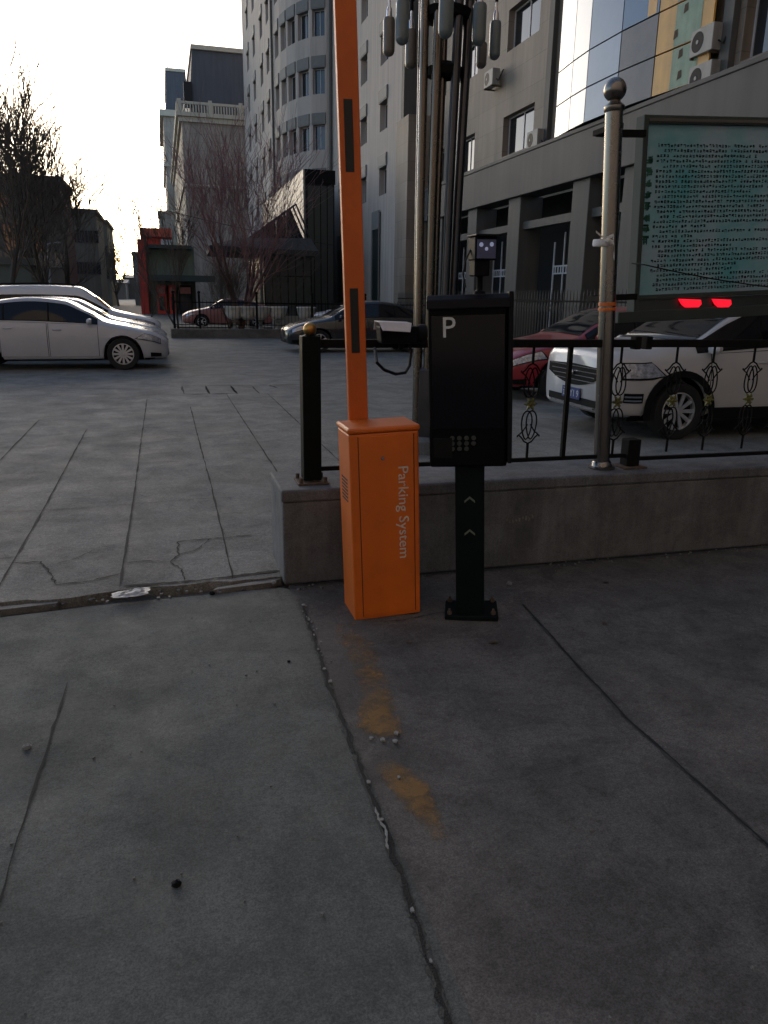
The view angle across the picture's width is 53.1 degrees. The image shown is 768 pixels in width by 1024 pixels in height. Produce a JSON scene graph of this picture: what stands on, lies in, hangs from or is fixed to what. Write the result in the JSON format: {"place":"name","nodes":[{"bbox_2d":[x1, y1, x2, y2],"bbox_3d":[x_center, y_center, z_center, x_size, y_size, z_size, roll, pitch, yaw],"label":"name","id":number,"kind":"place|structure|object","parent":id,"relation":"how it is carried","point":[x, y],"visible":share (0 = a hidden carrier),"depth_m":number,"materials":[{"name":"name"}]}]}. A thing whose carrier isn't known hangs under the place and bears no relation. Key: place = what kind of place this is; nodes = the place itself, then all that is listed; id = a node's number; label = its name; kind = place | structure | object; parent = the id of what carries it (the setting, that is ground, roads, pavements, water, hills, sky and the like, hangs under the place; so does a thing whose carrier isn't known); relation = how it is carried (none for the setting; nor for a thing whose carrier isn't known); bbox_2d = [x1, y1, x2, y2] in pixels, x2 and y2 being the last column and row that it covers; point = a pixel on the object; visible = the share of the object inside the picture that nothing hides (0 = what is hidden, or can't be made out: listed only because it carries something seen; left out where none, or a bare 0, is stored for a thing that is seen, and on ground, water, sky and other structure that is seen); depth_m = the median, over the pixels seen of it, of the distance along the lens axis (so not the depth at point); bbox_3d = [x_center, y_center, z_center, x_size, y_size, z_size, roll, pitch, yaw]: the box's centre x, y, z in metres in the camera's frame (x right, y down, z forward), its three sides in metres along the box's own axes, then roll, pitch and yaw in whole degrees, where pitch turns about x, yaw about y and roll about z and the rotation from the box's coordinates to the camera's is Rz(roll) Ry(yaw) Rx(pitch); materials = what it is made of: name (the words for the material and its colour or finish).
{"place":"outdoors","nodes":[
{"label":"outdoors","id":0,"kind":"place"},
{"bbox_2d":[0,175,77,285],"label":"brick building","id":1,"kind":"structure","parent":0,"point":[57,276],"depth_m":58.55,"materials":[{"name":"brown brick"}]},
{"bbox_2d":[53,251,65,267],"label":"window","id":2,"kind":"structure","parent":1,"relation":"in","point":[57,261],"depth_m":58.53,"materials":[{"name":"black glass"}]},
{"bbox_2d":[73,208,108,304],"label":"brick building","id":3,"kind":"structure","parent":0,"point":[97,285],"depth_m":77.19,"materials":[{"name":"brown brick"}]},
{"bbox_2d":[79,230,90,242],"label":"window","id":4,"kind":"structure","parent":3,"relation":"in","point":[85,233],"depth_m":76.37,"materials":[{"name":"black glass"}]},
{"bbox_2d":[87,230,98,242],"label":"window","id":5,"kind":"structure","parent":3,"relation":"in","point":[94,237],"depth_m":76.56,"materials":[{"name":"black glass"}]},
{"bbox_2d":[90,262,101,274],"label":"window","id":6,"kind":"structure","parent":3,"relation":"in","point":[95,271],"depth_m":77.41,"materials":[{"name":"black glass"}]},
{"bbox_2d":[0,0,242,277],"label":"sky","id":7,"kind":"structure","parent":0,"point":[112,53],"materials":[{"name":"white"}]},
{"bbox_2d":[117,279,129,298],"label":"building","id":8,"kind":"structure","parent":0,"point":[123,293],"depth_m":219.74,"materials":[{"name":"concrete"}]},
{"bbox_2d":[125,275,134,298],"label":"terrace","id":9,"kind":"structure","parent":0,"point":[131,294],"depth_m":238.35,"materials":[{"name":"concrete"}]},
{"bbox_2d":[132,252,140,304],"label":"grey building","id":10,"kind":"structure","parent":0,"point":[137,299],"depth_m":109.89,"materials":[{"name":"concrete"}]},
{"bbox_2d":[158,211,171,234],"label":"grey building","id":11,"kind":"structure","parent":0,"point":[167,220],"depth_m":99.77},
{"bbox_2d":[159,19,185,244],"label":"mansard building","id":12,"kind":"structure","parent":0,"point":[175,78],"depth_m":133.97,"materials":[{"name":"stone"}]},
{"bbox_2d":[170,44,248,308],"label":"mansard building","id":13,"kind":"structure","parent":0,"point":[217,71],"depth_m":85.35,"materials":[{"name":"grey concrete"}]},
{"bbox_2d":[0,588,472,1023],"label":"driveway","id":14,"kind":"structure","parent":0,"point":[92,931],"depth_m":2.36,"materials":[{"name":"concrete"}]},
{"bbox_2d":[0,545,767,1019],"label":"grit","id":15,"kind":"object","parent":14,"relation":"on","point":[330,661],"visible":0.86,"depth_m":4.12,"materials":[{"name":"gravel"}]},
{"bbox_2d":[273,316,317,328],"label":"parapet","id":16,"kind":"structure","parent":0,"point":[286,319],"depth_m":32.06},
{"bbox_2d":[296,307,314,319],"bbox_3d":[-3.131,-7.796,30.978,0.800,0.920,0.800,-3,16,-15],"label":"bowl planter","id":17,"kind":"object","parent":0,"point":[303,312],"visible":0.48,"depth_m":30.63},
{"bbox_2d":[241,0,402,303],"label":"office tower","id":18,"kind":"structure","parent":0,"point":[288,52],"depth_m":53.76,"materials":[{"name":"grey concrete"}]},
{"bbox_2d":[279,10,285,47],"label":"window","id":19,"kind":"structure","parent":18,"relation":"in","point":[282,17],"depth_m":55.66,"materials":[{"name":"grey glass"}]},
{"bbox_2d":[280,66,286,102],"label":"window","id":20,"kind":"structure","parent":18,"relation":"in","point":[283,72],"depth_m":56.65,"materials":[{"name":"grey glass"}]},
{"bbox_2d":[281,121,287,155],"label":"window","id":21,"kind":"structure","parent":18,"relation":"in","point":[284,129],"depth_m":57.55,"materials":[{"name":"grey glass"}]},
{"bbox_2d":[286,4,294,44],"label":"window","id":22,"kind":"structure","parent":18,"relation":"in","point":[290,11],"depth_m":54.64,"materials":[{"name":"grey glass"}]},
{"bbox_2d":[287,61,295,99],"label":"window","id":23,"kind":"structure","parent":18,"relation":"in","point":[291,68],"depth_m":55.62,"materials":[{"name":"grey glass"}]},
{"bbox_2d":[288,117,296,153],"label":"window","id":24,"kind":"structure","parent":18,"relation":"in","point":[292,120],"depth_m":56.55,"materials":[{"name":"grey glass"}]},
{"bbox_2d":[296,0,308,39],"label":"window","id":25,"kind":"structure","parent":18,"relation":"in","point":[302,7],"depth_m":53.55,"materials":[{"name":"grey glass"}]},
{"bbox_2d":[297,57,308,96],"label":"window","id":26,"kind":"structure","parent":18,"relation":"in","point":[302,64],"depth_m":54.50,"materials":[{"name":"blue glass"}]},
{"bbox_2d":[297,114,309,151],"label":"window","id":27,"kind":"structure","parent":18,"relation":"in","point":[304,120],"depth_m":55.46,"materials":[{"name":"grey glass"}]},
{"bbox_2d":[310,0,324,36],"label":"window","id":28,"kind":"structure","parent":18,"relation":"in","point":[318,6],"depth_m":52.94,"materials":[{"name":"blue glass"}]},
{"bbox_2d":[311,55,324,93],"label":"window","id":29,"kind":"structure","parent":18,"relation":"in","point":[317,62],"depth_m":53.85,"materials":[{"name":"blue glass"}]},
{"bbox_2d":[312,112,325,149],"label":"window","id":30,"kind":"structure","parent":18,"relation":"in","point":[319,120],"depth_m":54.81,"materials":[{"name":"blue glass"}]},
{"bbox_2d":[337,235,343,303],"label":"tall door","id":31,"kind":"structure","parent":18,"relation":"in","point":[340,298],"depth_m":54.22,"materials":[{"name":"black glass"}]},
{"bbox_2d":[359,103,366,142],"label":"window","id":32,"kind":"structure","parent":18,"relation":"in","point":[363,111],"depth_m":46.24,"materials":[{"name":"grey glass"}]},
{"bbox_2d":[359,40,367,80],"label":"window","id":33,"kind":"structure","parent":18,"relation":"in","point":[363,50],"depth_m":45.22,"materials":[{"name":"grey glass"}]},
{"bbox_2d":[361,165,366,201],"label":"window","id":34,"kind":"structure","parent":18,"relation":"in","point":[363,169],"depth_m":46.74,"materials":[{"name":"grey glass"}]},
{"bbox_2d":[371,210,380,300],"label":"tall door","id":35,"kind":"structure","parent":18,"relation":"in","point":[376,215],"depth_m":45.03,"materials":[{"name":"grey glass"}]},
{"bbox_2d":[377,152,386,193],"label":"window","id":36,"kind":"structure","parent":18,"relation":"in","point":[382,159],"depth_m":42.97,"materials":[{"name":"grey glass"}]},
{"bbox_2d":[378,84,387,128],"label":"window","id":37,"kind":"structure","parent":18,"relation":"in","point":[383,93],"depth_m":42.15,"materials":[{"name":"grey glass"}]},
{"bbox_2d":[0,336,767,608],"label":"road","id":38,"kind":"structure","parent":0,"point":[67,404],"depth_m":8.21,"materials":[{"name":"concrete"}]},
{"bbox_2d":[0,282,160,327],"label":"parked car","id":39,"kind":"object","parent":38,"relation":"on","point":[10,290],"visible":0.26,"depth_m":20.69,"materials":[{"name":"white paint"}]},
{"bbox_2d":[0,296,168,369],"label":"parked car","id":40,"kind":"object","parent":38,"relation":"on","point":[37,328],"visible":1,"depth_m":15.98,"materials":[{"name":"silver metal"}]},
{"bbox_2d":[43,296,166,336],"bbox_3d":[-7.847,-4.591,19.079,4.730,1.487,2.127,-3,16,-15],"label":"parked car","id":41,"kind":"object","parent":38,"relation":"on","point":[99,311],"visible":0.14,"depth_m":18.77,"materials":[{"name":"silver metal"}]},
{"bbox_2d":[111,587,150,597],"bbox_3d":[-1.374,0.431,4.165,0.205,0.019,0.131,-3,16,-15],"label":"plastic scrap","id":42,"kind":"object","parent":38,"relation":"on","point":[134,592],"visible":1,"depth_m":4.15,"materials":[{"name":"plastic"}]},
{"bbox_2d":[0,384,338,586],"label":"road joints","id":43,"kind":"object","parent":38,"relation":"on","point":[126,543],"visible":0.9,"depth_m":5.35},
{"bbox_2d":[280,300,424,352],"bbox_3d":[-0.737,-5.654,23.287,4.730,1.487,2.128,-3,16,-15],"label":"passing car","id":44,"kind":"object","parent":38,"relation":"on","point":[330,324],"visible":0.39,"depth_m":22.48,"materials":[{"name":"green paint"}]},
{"bbox_2d":[383,0,500,454],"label":"street lamp","id":45,"kind":"object","parent":38,"relation":"on","point":[445,19],"visible":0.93,"depth_m":7.37,"materials":[{"name":"metal"}]},
{"bbox_2d":[398,289,698,337],"bbox_3d":[4.436,-6.345,25.388,0.040,1.900,28.041,-3,16,-15],"label":"railing","id":46,"kind":"object","parent":38,"relation":"on","point":[402,301],"visible":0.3,"depth_m":23.89,"materials":[{"name":"black metal"}]},
{"bbox_2d":[513,307,644,398],"bbox_3d":[3.936,-2.818,13.395,4.730,1.487,2.127,-3,16,-15],"label":"parked car","id":47,"kind":"object","parent":38,"relation":"on","point":[581,324],"visible":0.17,"depth_m":12.49,"materials":[{"name":"red paint"}]},
{"bbox_2d":[546,294,767,439],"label":"parked car","id":48,"kind":"object","parent":38,"relation":"on","point":[645,396],"visible":0.66,"depth_m":9.09,"materials":[{"name":"white paint"}]},
{"bbox_2d":[2,299,766,616],"bbox_3d":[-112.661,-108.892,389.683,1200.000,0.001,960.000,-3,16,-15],"label":"ground","id":49,"kind":"structure","parent":0,"point":[131,306],"depth_m":41.30,"materials":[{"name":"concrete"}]},
{"bbox_2d":[0,257,50,285],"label":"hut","id":50,"kind":"object","parent":49,"relation":"on","point":[24,275],"visible":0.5,"depth_m":38.70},
{"bbox_2d":[0,71,89,257],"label":"bare tree","id":51,"kind":"object","parent":49,"relation":"on","point":[31,248],"visible":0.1,"depth_m":46.76,"materials":[{"name":"brown plant"}]},
{"bbox_2d":[0,0,95,284],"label":"bare tree","id":52,"kind":"object","parent":49,"relation":"on","point":[6,140],"visible":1,"depth_m":31.60,"materials":[{"name":"brown plant"}]},
{"bbox_2d":[0,41,104,284],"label":"bare tree","id":53,"kind":"object","parent":49,"relation":"on","point":[45,277],"visible":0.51,"depth_m":35.52,"materials":[{"name":"brown plant"}]},
{"bbox_2d":[1,78,129,285],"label":"bare tree","id":54,"kind":"object","parent":49,"relation":"on","point":[78,217],"visible":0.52,"depth_m":41.09,"materials":[{"name":"brown plant"}]},
{"bbox_2d":[103,219,117,305],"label":"brick building","id":55,"kind":"structure","parent":49,"relation":"on","point":[112,298],"depth_m":102.22,"materials":[{"name":"brown brick"}]},
{"bbox_2d":[105,233,136,305],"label":"bare tree","id":56,"kind":"object","parent":49,"relation":"on","point":[112,262],"visible":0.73,"depth_m":98.73,"materials":[{"name":"brown plant"}]},
{"bbox_2d":[0,579,280,616],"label":"kerb sliver","id":57,"kind":"object","parent":49,"relation":"on","point":[47,606],"visible":0.77,"depth_m":4.07,"materials":[{"name":"concrete"}]},
{"bbox_2d":[129,249,171,316],"bbox_3d":[-11.692,-11.307,38.594,2.299,4.068,2.138,-3,16,-15],"label":"bare tree","id":58,"kind":"object","parent":49,"relation":"on","point":[139,291],"visible":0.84,"depth_m":38.71,"materials":[{"name":"brown plant"}]},
{"bbox_2d":[137,228,214,313],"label":"red building","id":59,"kind":"structure","parent":49,"relation":"on","point":[189,278],"depth_m":64.37,"materials":[{"name":"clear glass"}]},
{"bbox_2d":[182,298,272,326],"bbox_3d":[-8.103,-10.384,40.027,4.710,1.487,2.127,-3,16,-15],"label":"distant car","id":60,"kind":"object","parent":49,"relation":"on","point":[206,311],"visible":0.41,"depth_m":39.05,"materials":[{"name":"red paint"}]},
{"bbox_2d":[206,204,317,324],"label":"glass lobby","id":61,"kind":"object","parent":49,"relation":"on","point":[296,295],"visible":0.48,"depth_m":45.75,"materials":[{"name":"glass"}]},
{"bbox_2d":[67,183,333,245],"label":"overhead wire","id":62,"kind":"object","parent":61,"relation":"attached to","point":[166,210],"visible":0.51,"depth_m":41.46,"materials":[{"name":"black rubber"}]},
{"bbox_2d":[225,225,330,314],"bbox_3d":[-4.487,-10.509,34.270,5.365,5.061,4.036,-11,19,-35],"label":"bare tree","id":63,"kind":"object","parent":49,"relation":"on","point":[281,277],"visible":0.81,"depth_m":33.95,"materials":[{"name":"brown plant"}]},
{"bbox_2d":[262,169,334,311],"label":"entrance block","id":64,"kind":"structure","parent":49,"relation":"on","point":[319,223],"depth_m":48.43,"materials":[{"name":"grey concrete"}]},
{"bbox_2d":[170,326,536,337],"bbox_3d":[1.190,-7.583,32.559,19.750,0.390,3.100,-3,16,-15],"label":"planting bed","id":65,"kind":"object","parent":49,"relation":"on","point":[209,332],"visible":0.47,"depth_m":29.13,"materials":[{"name":"stone"}]},
{"bbox_2d":[88,140,208,328],"bbox_3d":[-8.817,-10.553,29.619,4.383,6.988,3.172,7,17,21],"label":"bare tree","id":66,"kind":"object","parent":65,"relation":"on","point":[143,235],"visible":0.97,"depth_m":29.04,"materials":[{"name":"brown plant"}]},
{"bbox_2d":[98,83,338,328],"bbox_3d":[-5.449,-11.441,29.404,9.262,8.887,5.894,-9,18,-32],"label":"bare tree","id":67,"kind":"object","parent":65,"relation":"on","point":[224,187],"visible":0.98,"depth_m":29.11,"materials":[{"name":"brown plant"}]},
{"bbox_2d":[193,236,256,328],"bbox_3d":[-6.086,-8.834,29.704,2.528,3.642,2.718,-3,16,-15],"label":"bare tree","id":68,"kind":"object","parent":65,"relation":"on","point":[221,283],"visible":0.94,"depth_m":29.64,"materials":[{"name":"brown plant"}]},
{"bbox_2d":[223,306,240,328],"bbox_3d":[-5.892,-7.630,30.227,0.800,0.920,0.800,-3,16,-15],"label":"bowl planter","id":69,"kind":"object","parent":65,"relation":"on","point":[232,312],"visible":0.84,"depth_m":29.91,"materials":[{"name":"stone"}]},
{"bbox_2d":[241,306,254,328],"bbox_3d":[-5.383,-7.660,30.365,0.800,0.920,0.800,-3,16,-15],"label":"bowl planter","id":70,"kind":"object","parent":65,"relation":"on","point":[249,313],"visible":0.71,"depth_m":30.05,"materials":[{"name":"stone"}]},
{"bbox_2d":[254,306,269,328],"bbox_3d":[-4.896,-7.690,30.498,0.800,0.920,0.800,-3,16,-15],"label":"bowl planter","id":71,"kind":"object","parent":65,"relation":"on","point":[263,312],"visible":0.57,"depth_m":30.22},
{"bbox_2d":[267,306,287,328],"bbox_3d":[-4.241,-7.729,30.676,0.800,0.920,0.800,-3,16,-15],"label":"bowl planter","id":72,"kind":"object","parent":65,"relation":"on","point":[279,311],"visible":0.81,"depth_m":30.38,"materials":[{"name":"stone"}]},
{"bbox_2d":[171,290,424,328],"bbox_3d":[1.404,-8.139,31.438,19.460,1.470,0.120,-3,16,-15],"label":"railing","id":73,"kind":"object","parent":65,"relation":"on","point":[256,303],"visible":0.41,"depth_m":29.57,"materials":[{"name":"black metal"}]},
{"bbox_2d":[269,450,767,583],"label":"wall","id":74,"kind":"structure","parent":49,"relation":"on","point":[536,512],"depth_m":4.81,"materials":[{"name":"concrete"}]},
{"bbox_2d":[294,322,328,485],"bbox_3d":[-0.416,-0.609,4.347,0.180,0.902,0.170,-3,16,-15],"label":"fence post","id":75,"kind":"object","parent":74,"relation":"on","point":[310,393],"visible":1,"depth_m":4.31,"materials":[{"name":"metal"}]},
{"bbox_2d":[321,336,767,470],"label":"iron fence","id":76,"kind":"object","parent":74,"relation":"on","point":[642,342],"visible":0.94,"depth_m":4.84,"materials":[{"name":"metal"}]},
{"bbox_2d":[588,77,626,470],"bbox_3d":[1.354,-1.366,4.644,0.170,2.259,0.170,-7,17,-14],"label":"stainless pole","id":77,"kind":"object","parent":74,"relation":"on","point":[614,90],"visible":1,"depth_m":4.58,"materials":[{"name":"metal"}]},
{"bbox_2d":[592,231,614,256],"bbox_3d":[1.284,-1.576,4.551,0.147,0.160,0.139,-3,16,-15],"label":"tied cloth","id":78,"kind":"object","parent":77,"relation":"attached to","point":[605,241],"visible":0.99,"depth_m":4.51,"materials":[{"name":"fabric"}]},
{"bbox_2d":[586,114,767,322],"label":"notice board","id":79,"kind":"object","parent":77,"relation":"attached to","point":[700,198],"visible":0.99,"depth_m":5.01,"materials":[{"name":"green glass"}]},
{"bbox_2d":[678,299,701,307],"bbox_3d":[2.040,-1.393,5.128,0.169,0.054,0.034,-3,16,-15],"label":"tail lamp","id":80,"kind":"object","parent":79,"relation":"attached to","point":[687,303],"visible":1,"depth_m":5.11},
{"bbox_2d":[632,263,767,286],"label":"cable","id":81,"kind":"object","parent":79,"relation":"attached to","point":[699,276],"visible":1,"depth_m":4.99,"materials":[{"name":"black rubber"}]},
{"bbox_2d":[712,299,731,306],"bbox_3d":[2.280,-1.411,5.193,0.145,0.054,0.034,-3,16,-15],"label":"tail lamp","id":82,"kind":"object","parent":79,"relation":"attached to","point":[722,303],"visible":1,"depth_m":5.18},
{"bbox_2d":[612,437,646,469],"bbox_3d":[1.602,-0.386,4.994,0.170,0.185,0.160,-3,16,-15],"label":"post stub","id":83,"kind":"object","parent":74,"relation":"on","point":[630,447],"visible":0.89,"depth_m":4.96,"materials":[{"name":"black metal"}]},
{"bbox_2d":[393,0,767,337],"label":"stone building","id":84,"kind":"structure","parent":49,"relation":"on","point":[538,207],"depth_m":25.56,"materials":[{"name":"grey stone"}]},
{"bbox_2d":[464,136,474,171],"bbox_3d":[3.833,-15.708,33.823,0.050,1.420,2.100,-3,16,-15],"label":"window","id":85,"kind":"structure","parent":84,"relation":"in","point":[469,153],"depth_m":33.95,"materials":[{"name":"white glass"}]},
{"bbox_2d":[470,45,477,77],"bbox_3d":[3.889,-19.243,32.836,0.050,1.420,2.100,-3,16,-15],"label":"window","id":86,"kind":"structure","parent":84,"relation":"in","point":[474,70],"depth_m":32.95,"materials":[{"name":"white glass"}]},
{"bbox_2d":[484,67,503,90],"bbox_3d":[4.290,-16.904,29.983,0.435,0.630,1.044,-3,16,-15],"label":"air conditioner","id":87,"kind":"object","parent":84,"relation":"attached to","point":[492,76],"visible":1,"depth_m":29.78,"materials":[{"name":"metal"}]},
{"bbox_2d":[492,242,504,293],"bbox_3d":[4.878,-9.345,32.254,0.040,4.000,1.753,-3,16,-15],"label":"inner door","id":88,"kind":"structure","parent":84,"relation":"in","point":[501,270],"depth_m":32.21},
{"bbox_2d":[508,106,534,154],"bbox_3d":[5.268,-14.301,28.865,0.050,1.420,2.700,-3,16,-15],"label":"window","id":89,"kind":"structure","parent":84,"relation":"in","point":[522,123],"depth_m":29.19,"materials":[{"name":"white glass"}]},
{"bbox_2d":[513,0,540,47],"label":"window","id":90,"kind":"structure","parent":84,"relation":"in","point":[527,17],"depth_m":28.16,"materials":[{"name":"grey glass"}]},
{"bbox_2d":[526,128,545,148],"bbox_3d":[5.385,-12.987,26.828,0.435,0.630,1.044,-3,16,-15],"label":"air conditioner","id":91,"kind":"object","parent":84,"relation":"attached to","point":[535,137],"visible":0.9,"depth_m":26.61,"materials":[{"name":"metal"}]},
{"bbox_2d":[548,232,566,326],"bbox_3d":[6.318,-7.933,27.276,0.040,4.000,1.567,-3,16,-15],"label":"inner door","id":92,"kind":"structure","parent":84,"relation":"in","point":[562,265],"depth_m":27.39,"materials":[{"name":"metal"}]},
{"bbox_2d":[688,59,720,83],"bbox_3d":[7.812,-10.447,18.476,0.435,0.630,1.044,-3,16,-15],"label":"air conditioner","id":93,"kind":"object","parent":84,"relation":"attached to","point":[704,69],"visible":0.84,"depth_m":18.33,"materials":[{"name":"metal"}]},
{"bbox_2d":[689,21,725,60],"bbox_3d":[7.804,-11.238,18.331,0.435,0.630,1.044,-3,16,-15],"label":"air conditioner","id":94,"kind":"object","parent":84,"relation":"attached to","point":[705,39],"visible":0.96,"depth_m":18.18,"materials":[{"name":"plastic"}]},
{"bbox_2d":[750,0,767,56],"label":"window","id":95,"kind":"structure","parent":84,"relation":"in","point":[759,44],"depth_m":17.48,"materials":[{"name":"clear glass"}]},
{"bbox_2d":[289,545,767,1023],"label":"pavement","id":96,"kind":"structure","parent":0,"point":[628,911],"depth_m":2.69,"materials":[{"name":"concrete"}]},
{"bbox_2d":[302,604,432,963],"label":"pebbles","id":97,"kind":"object","parent":96,"relation":"on","point":[382,739],"visible":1,"depth_m":2.62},
{"bbox_2d":[353,636,397,733],"bbox_3d":[-0.084,0.708,3.388,0.217,0.001,1.104,-2,16,-10],"label":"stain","id":98,"kind":"object","parent":96,"relation":"on","point":[374,715],"visible":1,"depth_m":3.03,"materials":[{"name":"yellow paint"}]},
{"bbox_2d":[333,0,419,619],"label":"barrier gate","id":99,"kind":"structure","parent":96,"relation":"on","point":[379,472],"depth_m":3.81,"materials":[{"name":"orange metal"}]},
{"bbox_2d":[357,433,415,616],"bbox_3d":[0.020,0.077,3.861,0.285,0.935,0.025,-6,17,-15],"label":"door","id":100,"kind":"structure","parent":99,"relation":"in","point":[385,463],"depth_m":3.85,"materials":[{"name":"orange metal"}]},
{"bbox_2d":[0,544,767,1023],"bbox_3d":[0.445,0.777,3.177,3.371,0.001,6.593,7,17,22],"label":"pavement joints","id":101,"kind":"object","parent":96,"relation":"on","point":[410,904],"visible":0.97,"depth_m":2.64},
{"bbox_2d":[384,766,435,821],"bbox_3d":[0.093,0.946,2.545,0.169,0.001,0.570,-3,16,-15],"label":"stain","id":102,"kind":"object","parent":96,"relation":"on","point":[409,787],"visible":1,"depth_m":2.59,"materials":[{"name":"yellow paint"}]},
{"bbox_2d":[426,291,513,620],"bbox_3d":[0.427,-0.246,3.827,0.397,1.630,0.268,0,15,6],"label":"payment kiosk","id":103,"kind":"object","parent":96,"relation":"on","point":[470,355],"visible":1,"depth_m":3.65,"materials":[{"name":"black metal"}]},
{"bbox_2d":[373,320,427,375],"bbox_3d":[0.030,-0.903,4.234,0.424,0.290,0.262,-13,21,-41],"label":"bullet camera","id":104,"kind":"object","parent":103,"relation":"attached to","point":[401,334],"visible":1,"depth_m":4.23,"materials":[{"name":"plastic"}]},
{"bbox_2d":[462,234,500,293],"bbox_3d":[0.444,-1.144,3.553,0.153,0.262,0.120,-4,16,-15],"label":"surveillance camera","id":105,"kind":"object","parent":103,"relation":"on","point":[482,252],"visible":0.95,"depth_m":3.52,"materials":[{"name":"plastic"}]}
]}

